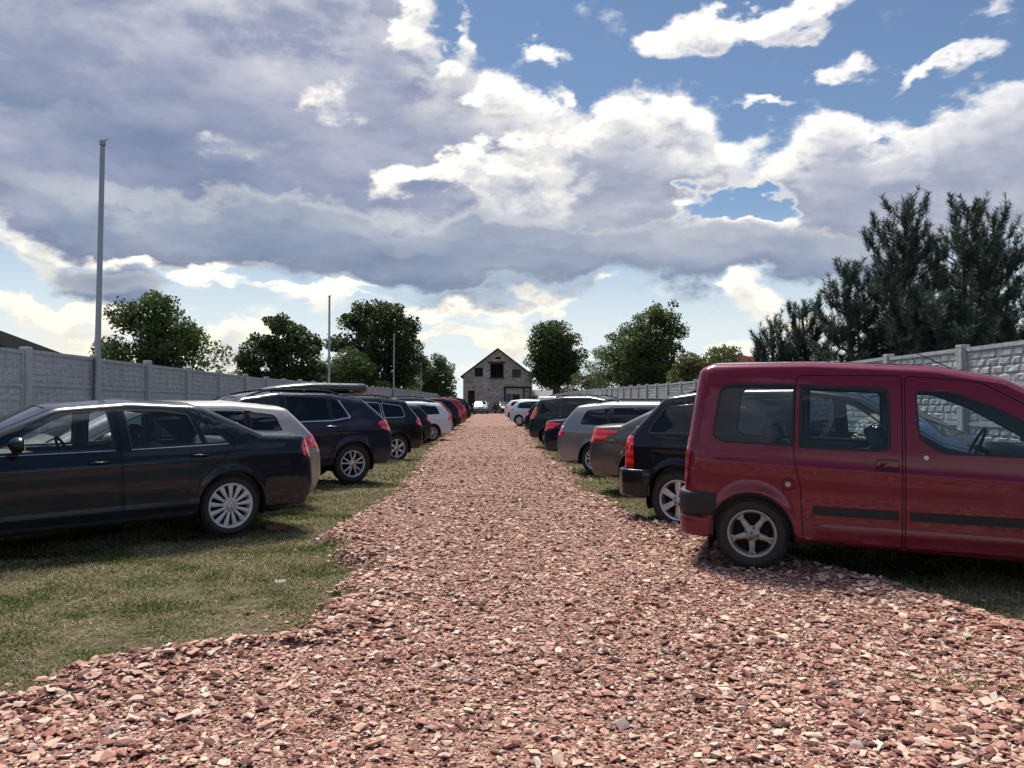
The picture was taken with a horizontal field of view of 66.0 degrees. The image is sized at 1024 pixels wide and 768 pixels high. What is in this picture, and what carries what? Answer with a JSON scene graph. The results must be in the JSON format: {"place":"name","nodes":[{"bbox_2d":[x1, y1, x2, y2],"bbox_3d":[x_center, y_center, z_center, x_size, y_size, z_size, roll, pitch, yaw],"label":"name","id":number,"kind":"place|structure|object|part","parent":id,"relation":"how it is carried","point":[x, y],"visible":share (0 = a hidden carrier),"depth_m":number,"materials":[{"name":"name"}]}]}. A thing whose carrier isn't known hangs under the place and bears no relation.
{"place":"outdoors","nodes":[
{"label":"outdoors","id":0,"kind":"place"},
{"bbox_2d":[0,413,1023,767],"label":"road","id":1,"kind":"structure","parent":0,"point":[488,421],"depth_m":4.32,"materials":[{"name":"gravel"}]},
{"bbox_2d":[416,397,461,429],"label":"suv","id":2,"kind":"object","parent":1,"relation":"on","point":[452,407],"visible":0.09,"depth_m":40.05,"materials":[{"name":"black paint"}]},
{"bbox_3d":[-3.243,1.062,39.957,0.818,0.383,0.148,1,-2,-41],"label":"window","id":3,"kind":"part","parent":2,"relation":"part of","materials":[{"name":"black glass"}]},
{"bbox_2d":[441,397,465,425],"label":"crossover","id":4,"kind":"object","parent":1,"relation":"on","point":[460,406],"visible":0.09,"depth_m":46.14,"materials":[{"name":"red metal"}]},
{"bbox_2d":[442,396,470,421],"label":"suv","id":5,"kind":"object","parent":1,"relation":"on","point":[464,403],"visible":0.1,"depth_m":53.13,"materials":[{"name":"black paint"}]},
{"bbox_2d":[472,401,489,413],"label":"hatchback","id":6,"kind":"object","parent":1,"relation":"on","point":[480,406],"visible":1,"depth_m":89.17,"materials":[{"name":"green paint"}]},
{"bbox_2d":[492,401,508,413],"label":"sedan","id":7,"kind":"object","parent":1,"relation":"on","point":[499,407],"visible":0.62,"depth_m":93.17,"materials":[{"name":"black paint"}]},
{"bbox_2d":[504,399,531,418],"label":"hatchback","id":8,"kind":"object","parent":1,"relation":"on","point":[510,405],"visible":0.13,"depth_m":57.09,"materials":[{"name":"white paint"}]},
{"bbox_2d":[510,399,540,425],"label":"hatchback","id":9,"kind":"object","parent":1,"relation":"on","point":[519,410],"visible":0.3,"depth_m":45.42,"materials":[{"name":"white paint"}]},
{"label":"door","id":10,"kind":"part","parent":9,"relation":"part of","materials":[{"name":"white paint"}]},
{"bbox_2d":[619,387,994,558],"bbox_3d":[3.518,0.748,9.090,4.526,1.939,2.171,-1,-2,40],"label":"suv","id":11,"kind":"object","parent":1,"relation":"on","point":[652,470],"visible":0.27,"depth_m":9.34,"materials":[{"name":"black paint"}]},
{"bbox_3d":[2.011,0.389,9.348,0.854,0.419,0.163,-1,-2,40],"label":"window frame","id":12,"kind":"part","parent":11,"relation":"part of","materials":[{"name":"black rubber"}]},
{"bbox_3d":[2.015,0.392,9.352,0.818,0.383,0.148,-1,-2,40],"label":"window","id":13,"kind":"part","parent":11,"relation":"part of","materials":[{"name":"black glass"}]},
{"bbox_3d":[2.568,0.705,8.837,1.151,1.203,0.274,-1,-2,40],"label":"door","id":14,"kind":"part","parent":11,"relation":"part of","materials":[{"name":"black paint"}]},
{"bbox_3d":[3.602,0.739,10.071,1.151,1.203,0.274,-1,-2,40],"label":"door","id":15,"kind":"part","parent":11,"relation":"part of","materials":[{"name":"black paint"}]},
{"bbox_3d":[3.477,0.701,8.070,1.212,1.235,0.280,-1,-2,40],"label":"door","id":16,"kind":"part","parent":11,"relation":"part of","materials":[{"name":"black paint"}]},
{"bbox_3d":[4.517,0.736,9.309,1.211,1.235,0.280,-1,-2,40],"label":"door","id":17,"kind":"part","parent":11,"relation":"part of","materials":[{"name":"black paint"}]},
{"bbox_2d":[0,414,1023,695],"bbox_3d":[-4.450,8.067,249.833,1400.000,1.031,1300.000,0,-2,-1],"label":"ground","id":18,"kind":"structure","parent":0,"point":[204,620],"depth_m":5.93,"materials":[{"name":"green plant"}]},
{"bbox_2d":[0,331,59,352],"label":"house","id":19,"kind":"structure","parent":18,"relation":"on","point":[7,340],"depth_m":32.04,"materials":[{"name":"tile"}]},
{"bbox_2d":[93,139,107,399],"bbox_3d":[-7.247,-1.245,13.813,0.220,6.160,0.220,1,-2,-1],"label":"lamp post","id":20,"kind":"object","parent":18,"relation":"on","point":[97,350],"visible":0.6,"depth_m":13.80,"materials":[{"name":"metal"}]},
{"bbox_2d":[0,399,311,537],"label":"sedan","id":21,"kind":"object","parent":18,"relation":"on","point":[211,471],"visible":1,"depth_m":8.17,"materials":[{"name":"black paint"}]},
{"bbox_3d":[-5.446,0.816,8.681,1.221,1.086,0.303,1,-2,-42],"label":"door","id":22,"kind":"part","parent":21,"relation":"part of","materials":[{"name":"black paint"}]},
{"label":"door","id":23,"kind":"part","parent":21,"relation":"part of","materials":[{"name":"black paint"}]},
{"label":"door","id":24,"kind":"part","parent":21,"relation":"part of","materials":[{"name":"black paint"}]},
{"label":"door","id":25,"kind":"part","parent":21,"relation":"part of","materials":[{"name":"black paint"}]},
{"bbox_2d":[88,289,234,370],"bbox_3d":[-13.164,-0.546,29.860,5.079,6.140,3.481,1,-2,-23],"label":"maple tree","id":26,"kind":"object","parent":18,"relation":"on","point":[162,342],"visible":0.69,"depth_m":29.31,"materials":[{"name":"green plant"}]},
{"bbox_2d":[25,400,320,511],"bbox_3d":[-4.813,0.985,10.622,4.367,1.540,2.107,1,-2,-41],"label":"hatchback","id":27,"kind":"object","parent":18,"relation":"on","point":[252,416],"visible":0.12,"depth_m":10.79,"materials":[{"name":"beige paint"}]},
{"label":"door","id":28,"kind":"part","parent":27,"relation":"part of","materials":[{"name":"beige paint"}]},
{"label":"door","id":29,"kind":"part","parent":27,"relation":"part of","materials":[{"name":"beige paint"}]},
{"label":"door","id":30,"kind":"part","parent":27,"relation":"part of","materials":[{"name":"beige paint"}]},
{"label":"door","id":31,"kind":"part","parent":27,"relation":"part of","materials":[{"name":"beige paint"}]},
{"bbox_3d":[-3.396,0.567,10.895,0.443,0.334,0.138,1,-2,-41],"label":"window","id":32,"kind":"part","parent":27,"relation":"part of","materials":[{"name":"black glass"}]},
{"bbox_3d":[-3.393,0.564,10.892,0.471,0.362,0.152,1,-2,-41],"label":"window frame","id":33,"kind":"part","parent":27,"relation":"part of","materials":[{"name":"black rubber"}]},
{"bbox_2d":[0,347,438,439],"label":"concrete fence","id":34,"kind":"object","parent":18,"relation":"on","point":[29,376],"visible":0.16,"depth_m":14.21,"materials":[{"name":"grey concrete"}]},
{"bbox_2d":[217,367,239,374],"bbox_3d":[-13.433,0.911,37.623,2.192,3.474,1.393,0,-2,-1],"label":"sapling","id":35,"kind":"object","parent":18,"relation":"on","point":[232,372],"visible":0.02,"depth_m":37.62,"materials":[{"name":"green plant"}]},
{"bbox_2d":[138,383,391,482],"bbox_3d":[-4.460,0.879,14.135,4.607,1.833,2.194,1,-2,-39],"label":"crossover","id":36,"kind":"object","parent":18,"relation":"on","point":[352,436],"visible":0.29,"depth_m":14.22,"materials":[{"name":"blue paint"}]},
{"bbox_2d":[243,394,281,406],"bbox_3d":[-4.393,0.780,13.159,1.212,1.235,0.313,1,-2,-39],"label":"door","id":37,"kind":"structure","parent":36,"relation":"in","point":[277,396],"depth_m":13.49,"materials":[{"name":"black paint"}]},
{"bbox_2d":[251,396,287,405],"bbox_3d":[-4.481,0.818,15.157,1.151,1.203,0.293,1,-2,-39],"label":"window","id":38,"kind":"structure","parent":36,"relation":"in","point":[266,400],"depth_m":14.93,"materials":[{"name":"black glass"}]},
{"bbox_2d":[282,394,346,462],"bbox_3d":[-3.467,0.783,13.906,1.151,1.203,0.293,1,-2,-39],"label":"door","id":39,"kind":"structure","parent":36,"relation":"in","point":[313,408],"depth_m":13.89,"materials":[{"name":"blue paint"}]},
{"bbox_2d":[329,398,347,418],"bbox_3d":[-3.128,0.447,14.220,0.311,0.380,0.152,1,-2,-39],"label":"window frame","id":40,"kind":"structure","parent":36,"relation":"in","point":[329,398],"depth_m":14.19,"materials":[{"name":"black metal"}]},
{"bbox_2d":[330,399,346,418],"bbox_3d":[-3.131,0.450,14.224,0.283,0.352,0.140,1,-2,-39],"label":"window","id":41,"kind":"structure","parent":36,"relation":"in","point":[338,412],"depth_m":14.20,"materials":[{"name":"black glass"}]},
{"bbox_2d":[264,524,285,530],"bbox_3d":[-2.786,1.694,9.261,0.252,0.073,0.121,4,2,-30],"label":"brick","id":42,"kind":"object","parent":18,"relation":"on","point":[275,527],"visible":0.74,"depth_m":9.22,"materials":[{"name":"red brick"}]},
{"bbox_2d":[232,312,330,382],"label":"linden tree","id":43,"kind":"object","parent":18,"relation":"on","point":[276,352],"visible":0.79,"depth_m":53.93,"materials":[{"name":"green plant"}]},
{"bbox_2d":[314,357,339,364],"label":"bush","id":44,"kind":"object","parent":18,"relation":"on","point":[322,361],"visible":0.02,"depth_m":65.78,"materials":[{"name":"green plant"}]},
{"bbox_2d":[328,295,330,382],"bbox_3d":[-7.566,-0.716,32.603,0.220,5.960,0.220,0,-2,-1],"label":"lamp post","id":45,"kind":"object","parent":18,"relation":"on","point":[329,296],"visible":0.59,"depth_m":32.60,"materials":[{"name":"metal"}]},
{"bbox_2d":[321,345,391,387],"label":"hazel bush","id":46,"kind":"object","parent":18,"relation":"on","point":[357,368],"visible":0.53,"depth_m":57.30,"materials":[{"name":"green plant"}]},
{"bbox_2d":[323,295,425,389],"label":"oak tree","id":47,"kind":"object","parent":18,"relation":"on","point":[375,329],"visible":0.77,"depth_m":61.02,"materials":[{"name":"green plant"}]},
{"bbox_2d":[342,394,422,460],"bbox_3d":[-4.648,1.151,20.454,4.757,1.765,2.198,1,-2,-40],"label":"suv","id":48,"kind":"object","parent":18,"relation":"on","point":[400,417],"visible":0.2,"depth_m":20.77,"materials":[{"name":"black paint"}]},
{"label":"door","id":49,"kind":"part","parent":48,"relation":"part of","materials":[{"name":"black paint"}]},
{"bbox_3d":[-3.124,0.696,20.730,0.636,0.365,0.146,1,-2,-40],"label":"window","id":50,"kind":"part","parent":48,"relation":"part of","materials":[{"name":"black glass"}]},
{"bbox_3d":[-3.121,0.693,20.726,0.672,0.401,0.161,1,-2,-40],"label":"window frame","id":51,"kind":"part","parent":48,"relation":"part of","materials":[{"name":"silver metal"}]},
{"bbox_2d":[393,334,394,395],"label":"lamp post","id":52,"kind":"object","parent":18,"relation":"on","point":[393,361],"visible":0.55,"depth_m":52.71,"materials":[{"name":"metal"}]},
{"bbox_2d":[380,375,423,391],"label":"bush","id":53,"kind":"object","parent":18,"relation":"on","point":[417,385],"visible":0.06,"depth_m":79.71,"materials":[{"name":"green plant"}]},
{"bbox_2d":[386,396,434,402],"bbox_3d":[-5.139,1.394,33.117,4.757,1.765,2.198,1,-2,-41],"label":"suv","id":54,"kind":"object","parent":18,"relation":"on","point":[407,398],"visible":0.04,"depth_m":33.19,"materials":[{"name":"black paint"}]},
{"bbox_2d":[408,404,430,439],"bbox_3d":[-4.959,1.430,27.816,4.367,1.540,2.107,1,-2,-41],"label":"hatchback","id":55,"kind":"object","parent":18,"relation":"on","point":[421,415],"visible":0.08,"depth_m":28.34,"materials":[{"name":"black paint"}]},
{"bbox_2d":[420,370,421,396],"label":"lamp post","id":56,"kind":"object","parent":18,"relation":"on","point":[421,386],"visible":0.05,"depth_m":71.58,"materials":[{"name":"metal"}]},
{"bbox_2d":[402,400,451,440],"bbox_3d":[-4.584,1.400,29.918,4.867,1.565,2.107,1,-2,-41],"label":"estate car","id":57,"kind":"object","parent":18,"relation":"on","point":[438,415],"visible":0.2,"depth_m":30.32,"materials":[{"name":"silver paint"}]},
{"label":"door","id":58,"kind":"part","parent":57,"relation":"part of","materials":[{"name":"silver paint"}]},
{"bbox_3d":[-3.083,0.995,30.262,0.643,0.336,0.140,1,-2,-41],"label":"window","id":59,"kind":"part","parent":57,"relation":"part of","materials":[{"name":"black glass"}]},
{"bbox_2d":[407,353,458,397],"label":"willow tree","id":60,"kind":"object","parent":18,"relation":"on","point":[432,378],"visible":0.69,"depth_m":95.08,"materials":[{"name":"green plant"}]},
{"bbox_2d":[434,401,451,420],"bbox_3d":[-4.761,1.485,35.222,4.367,1.540,2.107,1,-2,-41],"label":"hatchback","id":61,"kind":"object","parent":18,"relation":"on","point":[446,408],"visible":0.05,"depth_m":35.82,"materials":[{"name":"white paint"}]},
{"bbox_2d":[460,348,533,413],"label":"stone barn","id":62,"kind":"structure","parent":18,"relation":"on","point":[494,377],"depth_m":100.03,"materials":[{"name":"stone"}]},
{"bbox_2d":[468,391,474,412],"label":"door","id":63,"kind":"structure","parent":62,"relation":"in","point":[471,394],"depth_m":100.17,"materials":[{"name":"brown wood"}]},
{"bbox_2d":[475,368,482,376],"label":"window","id":64,"kind":"structure","parent":62,"relation":"in","point":[478,371],"depth_m":100.32,"materials":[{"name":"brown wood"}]},
{"bbox_2d":[491,364,503,377],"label":"loading door","id":65,"kind":"structure","parent":62,"relation":"in","point":[497,370],"depth_m":100.49,"materials":[{"name":"black wood"}]},
{"bbox_2d":[512,369,520,377],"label":"window","id":66,"kind":"structure","parent":62,"relation":"in","point":[516,373],"depth_m":100.37,"materials":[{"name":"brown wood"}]},
{"bbox_2d":[513,394,519,399],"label":"door","id":67,"kind":"structure","parent":62,"relation":"in","point":[515,396],"depth_m":99.93,"materials":[{"name":"brown wood"}]},
{"bbox_2d":[525,403,536,429],"bbox_3d":[2.666,1.490,34.360,4.367,1.540,2.107,-1,-2,35],"label":"hatchback","id":68,"kind":"object","parent":18,"relation":"on","point":[529,414],"depth_m":34.76,"materials":[{"name":"blue paint"}]},
{"bbox_2d":[532,390,552,398],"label":"shed","id":69,"kind":"structure","parent":18,"relation":"on","point":[536,394],"depth_m":106.18,"materials":[{"name":"stone"}]},
{"bbox_2d":[537,394,566,398],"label":"van","id":70,"kind":"object","parent":18,"relation":"on","point":[542,397],"visible":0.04,"depth_m":50.11,"materials":[{"name":"white paint"}]},
{"bbox_2d":[522,320,589,394],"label":"chestnut tree","id":71,"kind":"object","parent":18,"relation":"on","point":[556,359],"visible":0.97,"depth_m":92.74,"materials":[{"name":"green plant"}]},
{"bbox_2d":[544,418,577,461],"bbox_3d":[3.086,1.274,20.302,4.711,1.502,2.127,-1,-2,37],"label":"saloon","id":72,"kind":"object","parent":18,"relation":"on","point":[552,429],"visible":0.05,"depth_m":20.79,"materials":[{"name":"blue paint"}]},
{"bbox_2d":[529,394,618,445],"bbox_3d":[2.873,1.228,25.872,4.757,1.765,2.198,-1,-2,35],"label":"people carrier","id":73,"kind":"object","parent":18,"relation":"on","point":[557,407],"visible":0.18,"depth_m":26.01,"materials":[{"name":"green paint"}]},
{"bbox_2d":[540,401,561,413],"bbox_3d":[1.266,0.782,26.056,0.792,0.417,0.171,-1,-2,35],"label":"window","id":74,"kind":"structure","parent":73,"relation":"in","point":[547,407],"depth_m":26.04,"materials":[{"name":"black glass"}]},
{"bbox_2d":[552,399,585,418],"bbox_3d":[1.833,1.098,25.610,1.151,1.203,0.276,-1,-2,35],"label":"door","id":75,"kind":"structure","parent":73,"relation":"in","point":[567,406],"depth_m":25.64,"materials":[{"name":"green paint"}]},
{"bbox_2d":[560,367,616,391],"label":"bush","id":76,"kind":"object","parent":18,"relation":"on","point":[585,384],"visible":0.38,"depth_m":84.19,"materials":[{"name":"green plant"}]},
{"bbox_2d":[558,399,663,474],"bbox_3d":[3.257,1.092,16.186,4.867,1.565,2.107,-1,-2,38],"label":"estate car","id":77,"kind":"object","parent":18,"relation":"on","point":[580,423],"visible":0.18,"depth_m":16.48,"materials":[{"name":"grey paint"}]},
{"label":"window","id":78,"kind":"part","parent":77,"relation":"part of","materials":[{"name":"black glass"}]},
{"bbox_3d":[1.737,0.682,16.446,0.671,0.364,0.154,-1,-2,38],"label":"window frame","id":79,"kind":"part","parent":77,"relation":"part of","materials":[{"name":"black rubber"}]},
{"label":"door","id":80,"kind":"part","parent":77,"relation":"part of","materials":[{"name":"grey paint"}]},
{"bbox_2d":[582,336,644,388],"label":"hazel bush","id":81,"kind":"object","parent":18,"relation":"on","point":[607,378],"visible":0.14,"depth_m":65.65,"materials":[{"name":"green plant"}]},
{"bbox_2d":[599,299,691,386],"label":"ash tree","id":82,"kind":"object","parent":18,"relation":"on","point":[648,344],"visible":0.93,"depth_m":53.64,"materials":[{"name":"green plant"}]},
{"bbox_2d":[665,344,744,382],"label":"hazel bush","id":83,"kind":"object","parent":18,"relation":"on","point":[688,365],"visible":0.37,"depth_m":45.63,"materials":[{"name":"green plant"}]},
{"bbox_2d":[589,404,826,476],"bbox_3d":[3.502,1.003,12.362,4.711,1.502,2.127,-1,-2,39],"label":"saloon","id":84,"kind":"object","parent":18,"relation":"on","point":[607,456],"visible":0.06,"depth_m":12.82,"materials":[{"name":"brown paint"}]},
{"bbox_2d":[706,355,769,364],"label":"house","id":85,"kind":"structure","parent":18,"relation":"on","point":[745,359],"depth_m":62.84,"materials":[{"name":"tile"}]},
{"bbox_2d":[747,308,797,361],"bbox_3d":[7.787,0.095,23.018,2.376,4.621,2.198,1,-2,-39],"label":"pine tree","id":86,"kind":"object","parent":18,"relation":"on","point":[761,352],"visible":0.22,"depth_m":22.92,"materials":[{"name":"green plant"}]},
{"bbox_2d":[550,340,1023,442],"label":"concrete fence","id":87,"kind":"object","parent":18,"relation":"on","point":[1005,360],"visible":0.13,"depth_m":10.93,"materials":[{"name":"grey concrete"}]},
{"bbox_2d":[774,287,839,361],"bbox_3d":[8.563,-0.211,22.665,2.423,5.212,2.398,0,-2,-1],"label":"pine tree","id":88,"kind":"object","parent":18,"relation":"on","point":[802,350],"visible":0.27,"depth_m":22.53,"materials":[{"name":"green plant"}]},
{"bbox_2d":[679,345,1023,568],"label":"van","id":89,"kind":"object","parent":18,"relation":"on","point":[758,501],"visible":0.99,"depth_m":6.49,"materials":[{"name":"red paint"}]},
{"bbox_3d":[2.078,0.260,6.791,0.680,0.534,0.104,0,-1,23],"label":"window frame","id":90,"kind":"part","parent":89,"relation":"part of","materials":[{"name":"black rubber"}]},
{"bbox_3d":[2.696,0.300,8.247,0.680,0.534,0.104,0,-1,23],"label":"window frame","id":91,"kind":"part","parent":89,"relation":"part of","materials":[{"name":"black rubber"}]},
{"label":"sliding door","id":92,"kind":"part","parent":89,"relation":"part of","materials":[{"name":"red paint"}]},
{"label":"sliding door","id":93,"kind":"part","parent":89,"relation":"part of","materials":[{"name":"red paint"}]},
{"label":"door","id":94,"kind":"part","parent":89,"relation":"part of","materials":[{"name":"red paint"}]},
{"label":"door","id":95,"kind":"part","parent":89,"relation":"part of","materials":[{"name":"red paint"}]},
{"bbox_2d":[804,255,902,361],"bbox_3d":[9.057,-0.589,20.579,2.725,5.851,2.758,0,-2,-1],"label":"pine tree","id":96,"kind":"object","parent":18,"relation":"on","point":[835,333],"visible":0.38,"depth_m":20.49,"materials":[{"name":"green plant"}]},
{"bbox_2d":[838,183,965,360],"bbox_3d":[10.117,-1.386,20.421,3.396,7.435,3.402,0,-2,-1],"label":"pine tree","id":97,"kind":"object","parent":18,"relation":"on","point":[909,250],"visible":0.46,"depth_m":20.19,"materials":[{"name":"green plant"}]},
{"bbox_2d":[872,242,935,348],"bbox_3d":[11.426,-0.936,22.783,2.847,6.668,2.977,0,-2,-1],"label":"pine tree","id":98,"kind":"object","parent":18,"relation":"on","point":[923,278],"visible":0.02,"depth_m":22.57,"materials":[{"name":"green plant"}]},
{"bbox_2d":[865,281,1001,359],"bbox_3d":[10.288,-0.117,18.611,3.540,4.797,3.194,0,-2,-1],"label":"pine tree","id":99,"kind":"object","parent":18,"relation":"on","point":[962,335],"visible":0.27,"depth_m":18.61,"materials":[{"name":"green plant"}]},
{"bbox_2d":[908,189,1023,347],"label":"pine tree","id":100,"kind":"object","parent":18,"relation":"on","point":[967,251],"visible":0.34,"depth_m":20.55,"materials":[{"name":"green plant"}]},
{"bbox_2d":[958,192,1023,340],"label":"pine tree","id":101,"kind":"object","parent":18,"relation":"on","point":[1008,268],"visible":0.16,"depth_m":21.48,"materials":[{"name":"green plant"}]},
{"bbox_2d":[965,285,1023,345],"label":"pine tree","id":102,"kind":"object","parent":18,"relation":"on","point":[1008,320],"visible":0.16,"depth_m":19.03,"materials":[{"name":"green plant"}]},
{"bbox_2d":[0,0,1023,398],"label":"sky","id":103,"kind":"structure","parent":0,"point":[487,170],"materials":[{"name":"blue"}]}
]}

